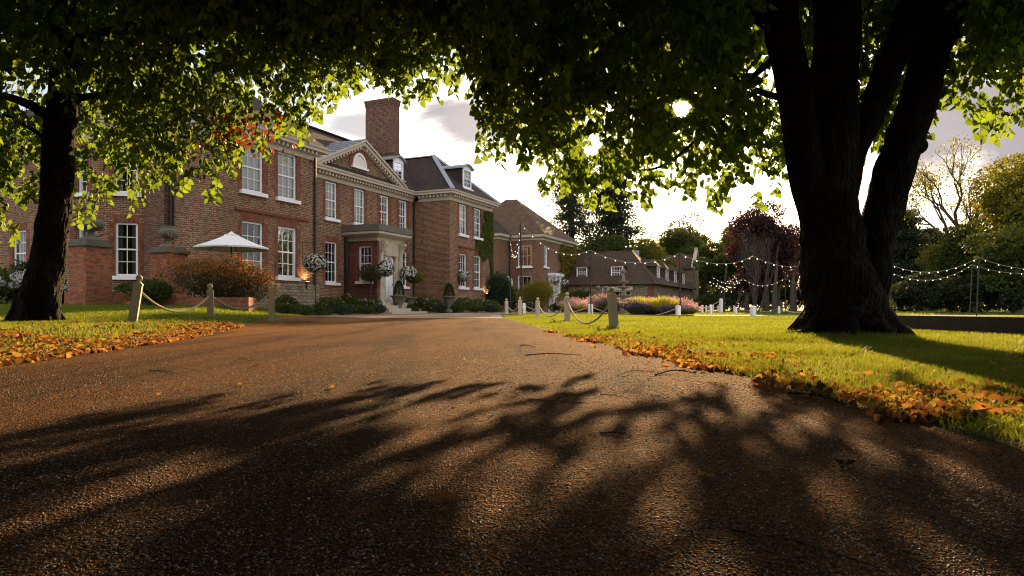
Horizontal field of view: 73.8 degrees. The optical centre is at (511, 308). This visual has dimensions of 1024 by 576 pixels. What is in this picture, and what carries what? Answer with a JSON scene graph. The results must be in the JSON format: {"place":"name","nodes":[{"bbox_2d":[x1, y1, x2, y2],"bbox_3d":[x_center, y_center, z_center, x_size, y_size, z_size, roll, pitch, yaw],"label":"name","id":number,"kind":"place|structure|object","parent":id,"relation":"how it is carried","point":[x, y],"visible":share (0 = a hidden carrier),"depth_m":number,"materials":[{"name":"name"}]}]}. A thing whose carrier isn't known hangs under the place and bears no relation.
{"place":"outdoors","nodes":[
{"label":"outdoors","id":0,"kind":"place"},
{"bbox_2d":[0,300,301,360],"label":"lawn","id":1,"kind":"structure","parent":0,"point":[243,322],"depth_m":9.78,"materials":[{"name":"green plant"}]},
{"bbox_2d":[0,269,25,303],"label":"hydrangea","id":2,"kind":"object","parent":1,"relation":"on","point":[10,284],"visible":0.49,"depth_m":21.64,"materials":[{"name":"white plant"}]},
{"bbox_2d":[64,236,115,304],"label":"brick pier","id":3,"kind":"structure","parent":1,"relation":"on","point":[90,269],"depth_m":20.20,"materials":[{"name":"brick"}]},
{"bbox_2d":[76,216,104,236],"bbox_3d":[-12.660,-2.452,20.500,0.755,0.620,0.755,0,0,0],"label":"stone urn","id":4,"kind":"object","parent":3,"relation":"on","point":[99,224],"visible":0.73,"depth_m":20.37,"materials":[{"name":"grey stone"}]},
{"bbox_2d":[0,317,245,365],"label":"leaf litter","id":5,"kind":"object","parent":1,"relation":"on","point":[157,338],"visible":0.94,"depth_m":7.41,"materials":[{"name":"orange plant"}]},
{"bbox_2d":[128,275,143,322],"bbox_3d":[-6.074,-0.101,10.998,0.235,0.894,0.170,0,0,-20],"label":"rope post","id":6,"kind":"object","parent":1,"relation":"on","point":[135,302],"visible":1,"depth_m":10.95,"materials":[{"name":"stone"}]},
{"bbox_2d":[142,292,209,312],"bbox_3d":[-6.068,-0.140,12.400,0.040,0.414,2.818,0,0,-1],"label":"rope","id":7,"kind":"object","parent":6,"relation":"attached to","point":[170,310],"visible":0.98,"depth_m":12.25,"materials":[{"name":"beige fabric"}]},
{"bbox_2d":[122,278,174,304],"bbox_3d":[-10.385,-0.491,19.654,1.361,0.846,1.320,0,0,-11],"label":"green bush","id":8,"kind":"object","parent":1,"relation":"on","point":[150,291],"visible":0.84,"depth_m":19.47,"materials":[{"name":"green plant"}]},
{"bbox_2d":[147,244,191,297],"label":"brick pier","id":9,"kind":"structure","parent":1,"relation":"on","point":[159,254],"depth_m":22.29,"materials":[{"name":"brick"}]},
{"bbox_2d":[159,226,178,243],"bbox_3d":[-11.358,-2.428,22.600,0.612,0.620,0.612,0,0,0],"label":"stone urn","id":10,"kind":"object","parent":9,"relation":"on","point":[165,232],"visible":0.94,"depth_m":22.42,"materials":[{"name":"grey stone"}]},
{"bbox_2d":[124,297,257,311],"bbox_3d":[-9.899,0.090,20.751,7.169,0.820,2.273,0,0,29],"label":"raised bed","id":11,"kind":"object","parent":1,"relation":"on","point":[239,302],"visible":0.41,"depth_m":19.11,"materials":[{"name":"brick"}]},
{"bbox_2d":[155,251,279,301],"bbox_3d":[-8.811,-0.961,20.689,3.549,1.651,2.599,0,0,0],"label":"spiraea","id":12,"kind":"object","parent":11,"relation":"on","point":[224,276],"visible":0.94,"depth_m":20.03,"materials":[{"name":"orange plant"}]},
{"bbox_2d":[206,284,213,318],"bbox_3d":[-6.100,-0.101,13.801,0.145,0.828,0.137,0,0,-20],"label":"rope post","id":13,"kind":"object","parent":1,"relation":"on","point":[210,304],"visible":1,"depth_m":13.75,"materials":[{"name":"stone"}]},
{"bbox_2d":[0,0,432,320],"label":"lime tree","id":14,"kind":"object","parent":1,"relation":"on","point":[77,48],"visible":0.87,"depth_m":10.78,"materials":[{"name":"green plant"}]},
{"bbox_2d":[193,231,268,257],"bbox_3d":[-9.535,-1.377,23.200,2.369,2.516,2.369,0,0,20],"label":"parasol","id":15,"kind":"object","parent":1,"relation":"on","point":[231,241],"visible":0.99,"depth_m":22.93,"materials":[{"name":"fabric"}]},
{"bbox_2d":[275,303,301,314],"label":"shrub","id":16,"kind":"object","parent":1,"relation":"on","point":[288,308],"visible":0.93,"depth_m":26.43,"materials":[{"name":"green plant"}]},
{"bbox_2d":[0,315,1023,575],"bbox_3d":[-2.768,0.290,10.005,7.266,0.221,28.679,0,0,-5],"label":"driveway","id":17,"kind":"structure","parent":0,"point":[338,331],"depth_m":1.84,"materials":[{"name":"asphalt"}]},
{"bbox_2d":[268,282,274,321],"bbox_3d":[-5.250,-0.103,14.900,0.137,0.994,0.137,0,0,-20],"label":"rope post","id":18,"kind":"object","parent":17,"relation":"on","point":[271,289],"visible":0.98,"depth_m":14.85,"materials":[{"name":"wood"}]},
{"bbox_2d":[730,528,879,568],"bbox_3d":[0.484,0.396,1.143,0.018,0.007,0.252,0,0,-43],"label":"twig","id":19,"kind":"object","parent":17,"relation":"on","point":[754,533],"visible":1,"depth_m":1.15,"materials":[{"name":"brown wood"}]},
{"bbox_2d":[2,12,1023,308],"label":"sky","id":20,"kind":"structure","parent":0,"point":[447,132],"materials":[{"name":"white"}]},
{"bbox_2d":[303,312,1023,317],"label":"forecourt","id":21,"kind":"structure","parent":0,"point":[459,315],"depth_m":33.31,"materials":[{"name":"gravel"}]},
{"bbox_2d":[275,294,300,312],"bbox_3d":[-9.531,-0.170,28.545,0.983,0.988,1.345,0,0,38],"label":"rose bush","id":22,"kind":"object","parent":21,"relation":"on","point":[287,299],"visible":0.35,"depth_m":28.48,"materials":[{"name":"green plant"}]},
{"bbox_2d":[309,304,332,315],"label":"shrub","id":23,"kind":"object","parent":21,"relation":"on","point":[320,308],"visible":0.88,"depth_m":29.76,"materials":[{"name":"green plant"}]},
{"bbox_2d":[316,297,346,314],"bbox_3d":[-8.371,-0.158,31.348,1.629,0.884,1.033,0,0,0],"label":"rose bush","id":24,"kind":"object","parent":21,"relation":"on","point":[335,301],"visible":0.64,"depth_m":31.18,"materials":[{"name":"green plant"}]},
{"bbox_2d":[325,304,355,314],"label":"shrub","id":25,"kind":"object","parent":21,"relation":"on","point":[345,308],"visible":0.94,"depth_m":30.78,"materials":[{"name":"green plant"}]},
{"bbox_2d":[333,292,362,306],"bbox_3d":[-8.126,-0.287,33.534,1.479,1.122,1.334,0,0,0],"label":"rose bush","id":26,"kind":"object","parent":21,"relation":"on","point":[350,298],"visible":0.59,"depth_m":33.39,"materials":[{"name":"green plant"}]},
{"bbox_2d":[357,263,381,298],"bbox_3d":[-7.492,-1.137,36.198,1.445,2.581,1.190,0,0,0],"label":"standard tree","id":27,"kind":"object","parent":21,"relation":"on","point":[365,274],"visible":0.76,"depth_m":36.01,"materials":[{"name":"green plant"}]},
{"bbox_2d":[413,295,437,310],"bbox_3d":[-5.098,-0.285,38.861,1.756,1.062,1.066,0,0,0],"label":"rose bush","id":28,"kind":"object","parent":21,"relation":"on","point":[421,303],"visible":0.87,"depth_m":38.66,"materials":[{"name":"green plant"}]},
{"bbox_2d":[485,270,514,311],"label":"laurel","id":29,"kind":"object","parent":21,"relation":"on","point":[498,289],"visible":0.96,"depth_m":46.54,"materials":[{"name":"green plant"}]},
{"bbox_2d":[514,278,563,310],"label":"golden hedge","id":30,"kind":"object","parent":21,"relation":"on","point":[532,293],"visible":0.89,"depth_m":44.74,"materials":[{"name":"green plant"}]},
{"bbox_2d":[617,266,630,312],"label":"tiered fountain","id":31,"kind":"object","parent":21,"relation":"on","point":[623,287],"visible":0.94,"depth_m":45.83,"materials":[{"name":"stone"}]},
{"bbox_2d":[574,312,675,314],"bbox_3d":[6.864,0.392,40.500,7.605,0.415,4.947,0,0,-8],"label":"flower bed","id":32,"kind":"object","parent":21,"relation":"on","point":[624,313],"visible":0.29,"depth_m":37.99,"materials":[{"name":"soil"}]},
{"bbox_2d":[570,300,597,311],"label":"grass clump","id":33,"kind":"object","parent":32,"relation":"on","point":[579,306],"visible":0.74,"depth_m":38.65,"materials":[{"name":"plant"}]},
{"bbox_2d":[623,296,652,313],"bbox_3d":[7.404,-0.246,40.002,2.484,1.113,2.514,0,0,0],"label":"grass clump","id":34,"kind":"object","parent":32,"relation":"on","point":[641,300],"visible":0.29,"depth_m":39.62,"materials":[{"name":"plant"}]},
{"bbox_2d":[647,296,682,313],"bbox_3d":[8.764,-0.249,39.495,2.501,1.129,2.484,0,0,0],"label":"grass clump","id":35,"kind":"object","parent":32,"relation":"on","point":[665,300],"visible":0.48,"depth_m":39.04,"materials":[{"name":"plant"}]},
{"bbox_2d":[674,303,702,313],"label":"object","id":36,"kind":"object","parent":32,"relation":"on","point":[688,308],"visible":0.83,"depth_m":38.64,"materials":[{"name":"pink plant"}]},
{"bbox_2d":[493,309,1007,314],"bbox_3d":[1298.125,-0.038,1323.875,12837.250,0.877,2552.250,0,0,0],"label":"lawn","id":37,"kind":"structure","parent":0,"point":[726,310],"depth_m":182.06,"materials":[{"name":"green plant"}]},
{"bbox_2d":[557,288,594,300],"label":"laurel","id":38,"kind":"object","parent":37,"relation":"on","point":[582,294],"visible":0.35,"depth_m":54.72,"materials":[{"name":"green plant"}]},
{"bbox_2d":[542,132,609,251],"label":"redwood","id":39,"kind":"object","parent":37,"relation":"on","point":[570,212],"visible":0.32,"depth_m":85.11,"materials":[{"name":"green plant"}]},
{"bbox_2d":[580,135,663,251],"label":"redwood","id":40,"kind":"object","parent":37,"relation":"on","point":[611,220],"visible":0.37,"depth_m":90.25,"materials":[{"name":"green plant"}]},
{"bbox_2d":[566,250,695,312],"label":"stable range","id":41,"kind":"structure","parent":37,"relation":"on","point":[651,278],"depth_m":67.27,"materials":[{"name":"brick"}]},
{"bbox_2d":[631,237,678,266],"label":"broadleaf tree","id":42,"kind":"object","parent":37,"relation":"on","point":[654,248],"visible":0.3,"depth_m":84.97,"materials":[{"name":"green plant"}]},
{"bbox_2d":[657,227,703,254],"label":"broadleaf tree","id":43,"kind":"object","parent":37,"relation":"on","point":[675,239],"visible":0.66,"depth_m":96.90,"materials":[{"name":"green plant"}]},
{"bbox_2d":[664,248,699,301],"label":"gabled annexe","id":44,"kind":"structure","parent":37,"relation":"on","point":[687,267],"depth_m":87.03,"materials":[{"name":"stone"}]},
{"bbox_2d":[666,212,711,251],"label":"broadleaf tree","id":45,"kind":"object","parent":37,"relation":"on","point":[706,239],"visible":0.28,"depth_m":102.53,"materials":[{"name":"green plant"}]},
{"bbox_2d":[673,241,725,310],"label":"broadleaf tree","id":46,"kind":"object","parent":37,"relation":"on","point":[715,249],"visible":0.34,"depth_m":90.66,"materials":[{"name":"green plant"}]},
{"bbox_2d":[692,293,735,309],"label":"green bush","id":47,"kind":"object","parent":37,"relation":"on","point":[708,300],"visible":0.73,"depth_m":74.70,"materials":[{"name":"green plant"}]},
{"bbox_2d":[691,252,737,295],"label":"broadleaf tree","id":48,"kind":"object","parent":37,"relation":"on","point":[717,271],"visible":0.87,"depth_m":83.25,"materials":[{"name":"green plant"}]},
{"bbox_2d":[699,285,751,307],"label":"understorey shrub","id":49,"kind":"object","parent":37,"relation":"on","point":[728,294],"visible":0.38,"depth_m":89.64,"materials":[{"name":"green plant"}]},
{"bbox_2d":[717,226,740,310],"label":"broadleaf tree","id":50,"kind":"object","parent":37,"relation":"on","point":[725,241],"visible":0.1,"depth_m":95.43,"materials":[{"name":"green plant"}]},
{"bbox_2d":[722,262,760,311],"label":"copper shrub","id":51,"kind":"object","parent":37,"relation":"on","point":[738,276],"visible":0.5,"depth_m":67.75,"materials":[{"name":"red plant"}]},
{"bbox_2d":[730,286,772,307],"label":"understorey shrub","id":52,"kind":"object","parent":37,"relation":"on","point":[759,297],"visible":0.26,"depth_m":87.63,"materials":[{"name":"plant"}]},
{"bbox_2d":[735,230,780,311],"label":"bare tree","id":53,"kind":"object","parent":37,"relation":"on","point":[751,272],"visible":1,"depth_m":61.58,"materials":[{"name":"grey plant"}]},
{"bbox_2d":[722,200,799,310],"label":"copper beech","id":54,"kind":"object","parent":37,"relation":"on","point":[760,224],"visible":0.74,"depth_m":70.73,"materials":[{"name":"purple plant"}]},
{"bbox_2d":[772,261,777,311],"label":"tree trunk","id":55,"kind":"object","parent":37,"relation":"on","point":[774,298],"visible":0.73,"depth_m":65.85,"materials":[{"name":"brown plant"}]},
{"bbox_2d":[769,282,804,307],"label":"understorey shrub","id":56,"kind":"object","parent":37,"relation":"on","point":[782,292],"visible":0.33,"depth_m":85.38,"materials":[{"name":"plant"}]},
{"bbox_2d":[781,243,799,310],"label":"broadleaf tree","id":57,"kind":"object","parent":37,"relation":"on","point":[795,289],"visible":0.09,"depth_m":83.78,"materials":[{"name":"green plant"}]},
{"bbox_2d":[789,264,795,311],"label":"tree trunk","id":58,"kind":"object","parent":37,"relation":"on","point":[791,305],"visible":0.78,"depth_m":69.87,"materials":[{"name":"brown plant"}]},
{"bbox_2d":[889,287,920,309],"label":"laurel hedge","id":59,"kind":"object","parent":37,"relation":"on","point":[899,302],"visible":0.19,"depth_m":56.98,"materials":[{"name":"green plant"}]},
{"bbox_2d":[890,271,955,309],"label":"laurel hedge","id":60,"kind":"object","parent":37,"relation":"on","point":[911,290],"visible":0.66,"depth_m":55.44,"materials":[{"name":"green plant"}]},
{"bbox_2d":[910,226,941,310],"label":"dark fir","id":61,"kind":"object","parent":37,"relation":"on","point":[930,230],"visible":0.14,"depth_m":77.21,"materials":[{"name":"green plant"}]},
{"bbox_2d":[914,241,960,311],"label":"parkland tree","id":62,"kind":"object","parent":37,"relation":"on","point":[928,252],"visible":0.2,"depth_m":63.84,"materials":[{"name":"green plant"}]},
{"bbox_2d":[921,273,980,312],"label":"laurel hedge","id":63,"kind":"object","parent":37,"relation":"on","point":[943,291],"visible":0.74,"depth_m":53.01,"materials":[{"name":"green plant"}]},
{"bbox_2d":[904,132,1004,311],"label":"thin crowned tree","id":64,"kind":"object","parent":37,"relation":"on","point":[928,186],"visible":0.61,"depth_m":63.06,"materials":[{"name":"brown plant"}]},
{"bbox_2d":[933,216,1000,311],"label":"parkland tree","id":65,"kind":"object","parent":37,"relation":"on","point":[956,257],"visible":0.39,"depth_m":59.94,"materials":[{"name":"green plant"}]},
{"bbox_2d":[952,275,1023,312],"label":"laurel hedge","id":66,"kind":"object","parent":37,"relation":"on","point":[984,296],"visible":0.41,"depth_m":51.41,"materials":[{"name":"green plant"}]},
{"bbox_2d":[957,222,1023,313],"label":"parkland tree","id":67,"kind":"object","parent":37,"relation":"on","point":[1006,250],"visible":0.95,"depth_m":49.27,"materials":[{"name":"green plant"}]},
{"bbox_2d":[964,152,1023,311],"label":"parkland tree","id":68,"kind":"object","parent":37,"relation":"on","point":[992,200],"visible":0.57,"depth_m":55.40,"materials":[{"name":"green plant"}]},
{"bbox_2d":[982,275,1023,312],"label":"laurel hedge","id":69,"kind":"object","parent":37,"relation":"on","point":[1011,298],"visible":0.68,"depth_m":49.29,"materials":[{"name":"green plant"}]},
{"bbox_2d":[990,153,1023,242],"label":"parkland tree","id":70,"kind":"object","parent":37,"relation":"on","point":[1016,206],"visible":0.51,"depth_m":52.31,"materials":[{"name":"green plant"}]},
{"bbox_2d":[500,313,1023,330],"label":"grass","id":71,"kind":"structure","parent":0,"point":[638,322],"depth_m":18.80,"materials":[{"name":"green plant"}]},
{"bbox_2d":[509,315,1023,448],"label":"lawn","id":72,"kind":"structure","parent":0,"point":[955,429],"depth_m":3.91,"materials":[{"name":"plant"}]},
{"bbox_2d":[191,0,1023,336],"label":"lime tree","id":73,"kind":"object","parent":72,"relation":"on","point":[553,72],"visible":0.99,"depth_m":8.84,"materials":[{"name":"green plant"}]},
{"bbox_2d":[607,287,618,327],"bbox_3d":[1.775,0.050,12.002,0.171,0.871,0.146,0,0,-20],"label":"rope post","id":74,"kind":"object","parent":72,"relation":"on","point":[612,308],"visible":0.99,"depth_m":11.95,"materials":[{"name":"wood"}]},
{"bbox_2d":[543,328,1023,423],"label":"leaf litter","id":75,"kind":"object","parent":72,"relation":"on","point":[902,413],"visible":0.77,"depth_m":3.10,"materials":[{"name":"orange plant"}]},
{"bbox_2d":[898,315,1023,334],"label":"timber edging","id":76,"kind":"object","parent":72,"relation":"on","point":[1006,325],"depth_m":10.59,"materials":[{"name":"brown wood"}]},
{"bbox_2d":[681,311,1023,314],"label":"grass","id":77,"kind":"structure","parent":0,"point":[896,312],"depth_m":48.88,"materials":[{"name":"green plant"}]},
{"bbox_3d":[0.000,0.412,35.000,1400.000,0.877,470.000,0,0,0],"label":"ground","id":78,"kind":"structure","parent":0,"visible":0},
{"bbox_2d":[0,73,499,314],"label":"country house","id":79,"kind":"structure","parent":78,"relation":"on","point":[348,207],"depth_m":35.17,"materials":[{"name":"red brick"}]},
{"bbox_2d":[9,223,28,269],"bbox_3d":[-22.441,-2.700,31.295,1.480,2.400,0.279,0,0,24],"label":"window","id":80,"kind":"structure","parent":79,"relation":"in","point":[23,226],"depth_m":31.37,"materials":[{"name":"white paint"}]},
{"bbox_2d":[75,140,90,196],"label":"window","id":81,"kind":"structure","parent":79,"relation":"in","point":[81,188],"depth_m":27.36,"materials":[{"name":"white paint"}]},
{"bbox_2d":[108,214,143,279],"bbox_3d":[-15.455,-2.470,27.398,1.280,2.600,0.405,0,0,-21],"label":"window","id":82,"kind":"structure","parent":79,"relation":"in","point":[137,237],"depth_m":27.45,"materials":[{"name":"white paint"}]},
{"bbox_2d":[108,140,143,196],"bbox_3d":[-15.455,-5.675,27.398,1.280,2.350,0.405,0,0,-21],"label":"window","id":83,"kind":"structure","parent":79,"relation":"in","point":[122,193],"depth_m":27.44,"materials":[{"name":"white paint"}]},
{"bbox_2d":[237,212,267,276],"bbox_3d":[-10.621,-2.545,27.842,0.405,2.630,1.630,0,0,24],"label":"window","id":84,"kind":"structure","parent":79,"relation":"in","point":[253,219],"depth_m":28.25,"materials":[{"name":"white paint"}]},
{"bbox_2d":[237,142,267,197],"bbox_3d":[-10.592,-5.845,27.829,0.340,2.450,1.630,0,0,24],"label":"window","id":85,"kind":"structure","parent":79,"relation":"in","point":[249,176],"depth_m":28.00,"materials":[{"name":"white paint"}]},
{"bbox_2d":[274,218,300,280],"bbox_3d":[-9.861,-2.545,29.659,0.663,2.630,1.626,0,0,18],"label":"window","id":86,"kind":"structure","parent":79,"relation":"in","point":[284,237],"depth_m":29.68,"materials":[{"name":"white paint"}]},
{"bbox_2d":[274,150,300,204],"bbox_3d":[-9.777,-5.845,29.634,0.340,2.450,1.630,0,0,24],"label":"window","id":87,"kind":"structure","parent":79,"relation":"in","point":[284,172],"depth_m":29.78,"materials":[{"name":"white paint"}]},
{"bbox_2d":[302,242,326,272],"bbox_3d":[-8.552,-2.242,29.604,1.066,1.412,1.057,0,0,-20],"label":"hanging basket","id":88,"kind":"object","parent":79,"relation":"hanging from","point":[313,266],"visible":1,"depth_m":29.38,"materials":[{"name":"white plant"}]},
{"bbox_2d":[323,235,340,285],"bbox_3d":[-9.597,-2.550,36.069,0.405,2.600,1.430,0,0,24],"label":"window","id":89,"kind":"structure","parent":79,"relation":"in","point":[332,239],"depth_m":36.37,"materials":[{"name":"white paint"}]},
{"bbox_2d":[323,180,340,222],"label":"window","id":90,"kind":"structure","parent":79,"relation":"in","point":[329,190],"depth_m":36.21,"materials":[{"name":"white paint"}]},
{"bbox_2d":[349,149,368,171],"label":"window","id":91,"kind":"structure","parent":79,"relation":"in","point":[358,159],"depth_m":38.00,"materials":[{"name":"white paint"}]},
{"bbox_2d":[352,187,366,224],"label":"window","id":92,"kind":"structure","parent":79,"relation":"in","point":[357,197],"depth_m":38.47,"materials":[{"name":"white paint"}]},
{"bbox_2d":[355,241,374,283],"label":"window","id":93,"kind":"structure","parent":79,"relation":"in","point":[362,245],"depth_m":36.86,"materials":[{"name":"white paint"}]},
{"bbox_2d":[377,194,390,224],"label":"window","id":94,"kind":"structure","parent":79,"relation":"in","point":[382,200],"depth_m":40.55,"materials":[{"name":"white paint"}]},
{"bbox_2d":[375,249,394,276],"bbox_3d":[-6.554,-2.345,35.305,1.068,1.408,1.065,0,0,-18],"label":"hanging basket","id":95,"kind":"object","parent":79,"relation":"hanging from","point":[382,271],"visible":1,"depth_m":35.04,"materials":[{"name":"white plant"}]},
{"bbox_2d":[386,256,392,302],"bbox_3d":[-6.815,-1.665,37.534,0.142,2.630,1.000,0,0,24],"label":"door","id":96,"kind":"structure","parent":79,"relation":"in","point":[389,280],"depth_m":37.66,"materials":[{"name":"white paint"}]},
{"bbox_2d":[396,199,408,228],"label":"window","id":97,"kind":"structure","parent":79,"relation":"in","point":[400,205],"depth_m":42.29,"materials":[{"name":"white paint"}]},
{"bbox_2d":[399,257,417,280],"bbox_3d":[-5.792,-2.253,38.195,1.042,1.389,1.031,0,0,-21],"label":"hanging basket","id":98,"kind":"object","parent":79,"relation":"hanging from","point":[408,274],"visible":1,"depth_m":37.94,"materials":[{"name":"white plant"}]},
{"bbox_2d":[457,248,468,289],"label":"window","id":99,"kind":"structure","parent":79,"relation":"in","point":[463,251],"depth_m":43.87,"materials":[{"name":"white paint"}]},
{"bbox_2d":[457,203,468,237],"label":"window","id":100,"kind":"structure","parent":79,"relation":"in","point":[461,210],"depth_m":43.98,"materials":[{"name":"white paint"}]},
{"bbox_2d":[472,251,483,290],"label":"window","id":101,"kind":"structure","parent":79,"relation":"in","point":[476,254],"depth_m":46.03,"materials":[{"name":"white paint"}]},
{"bbox_2d":[472,207,483,240],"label":"window","id":102,"kind":"structure","parent":79,"relation":"in","point":[477,237],"depth_m":46.03,"materials":[{"name":"white paint"}]},
{"bbox_2d":[476,211,494,275],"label":"climbing ivy","id":103,"kind":"object","parent":79,"relation":"attached to","point":[487,244],"visible":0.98,"depth_m":46.78,"materials":[{"name":"green plant"}]},
{"bbox_2d":[492,199,578,311],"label":"lodge house","id":104,"kind":"structure","parent":78,"relation":"on","point":[539,261],"depth_m":63.22,"materials":[{"name":"brown brick"}]},
{"bbox_2d":[559,244,576,292],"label":"climbing ivy","id":105,"kind":"object","parent":104,"relation":"attached to","point":[567,263],"visible":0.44,"depth_m":67.27,"materials":[{"name":"green plant"}]},
{"bbox_2d":[592,234,657,261],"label":"broadleaf tree","id":106,"kind":"object","parent":78,"relation":"on","point":[623,244],"visible":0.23,"depth_m":82.56,"materials":[{"name":"green plant"}]},
{"bbox_2d":[699,272,1007,310],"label":"distant wood","id":107,"kind":"object","parent":78,"relation":"on","point":[727,308],"depth_m":123.71,"materials":[{"name":"green plant"}]},
{"bbox_2d":[892,207,945,311],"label":"dark fir","id":108,"kind":"object","parent":78,"relation":"on","point":[907,247],"visible":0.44,"depth_m":68.89,"materials":[{"name":"green plant"}]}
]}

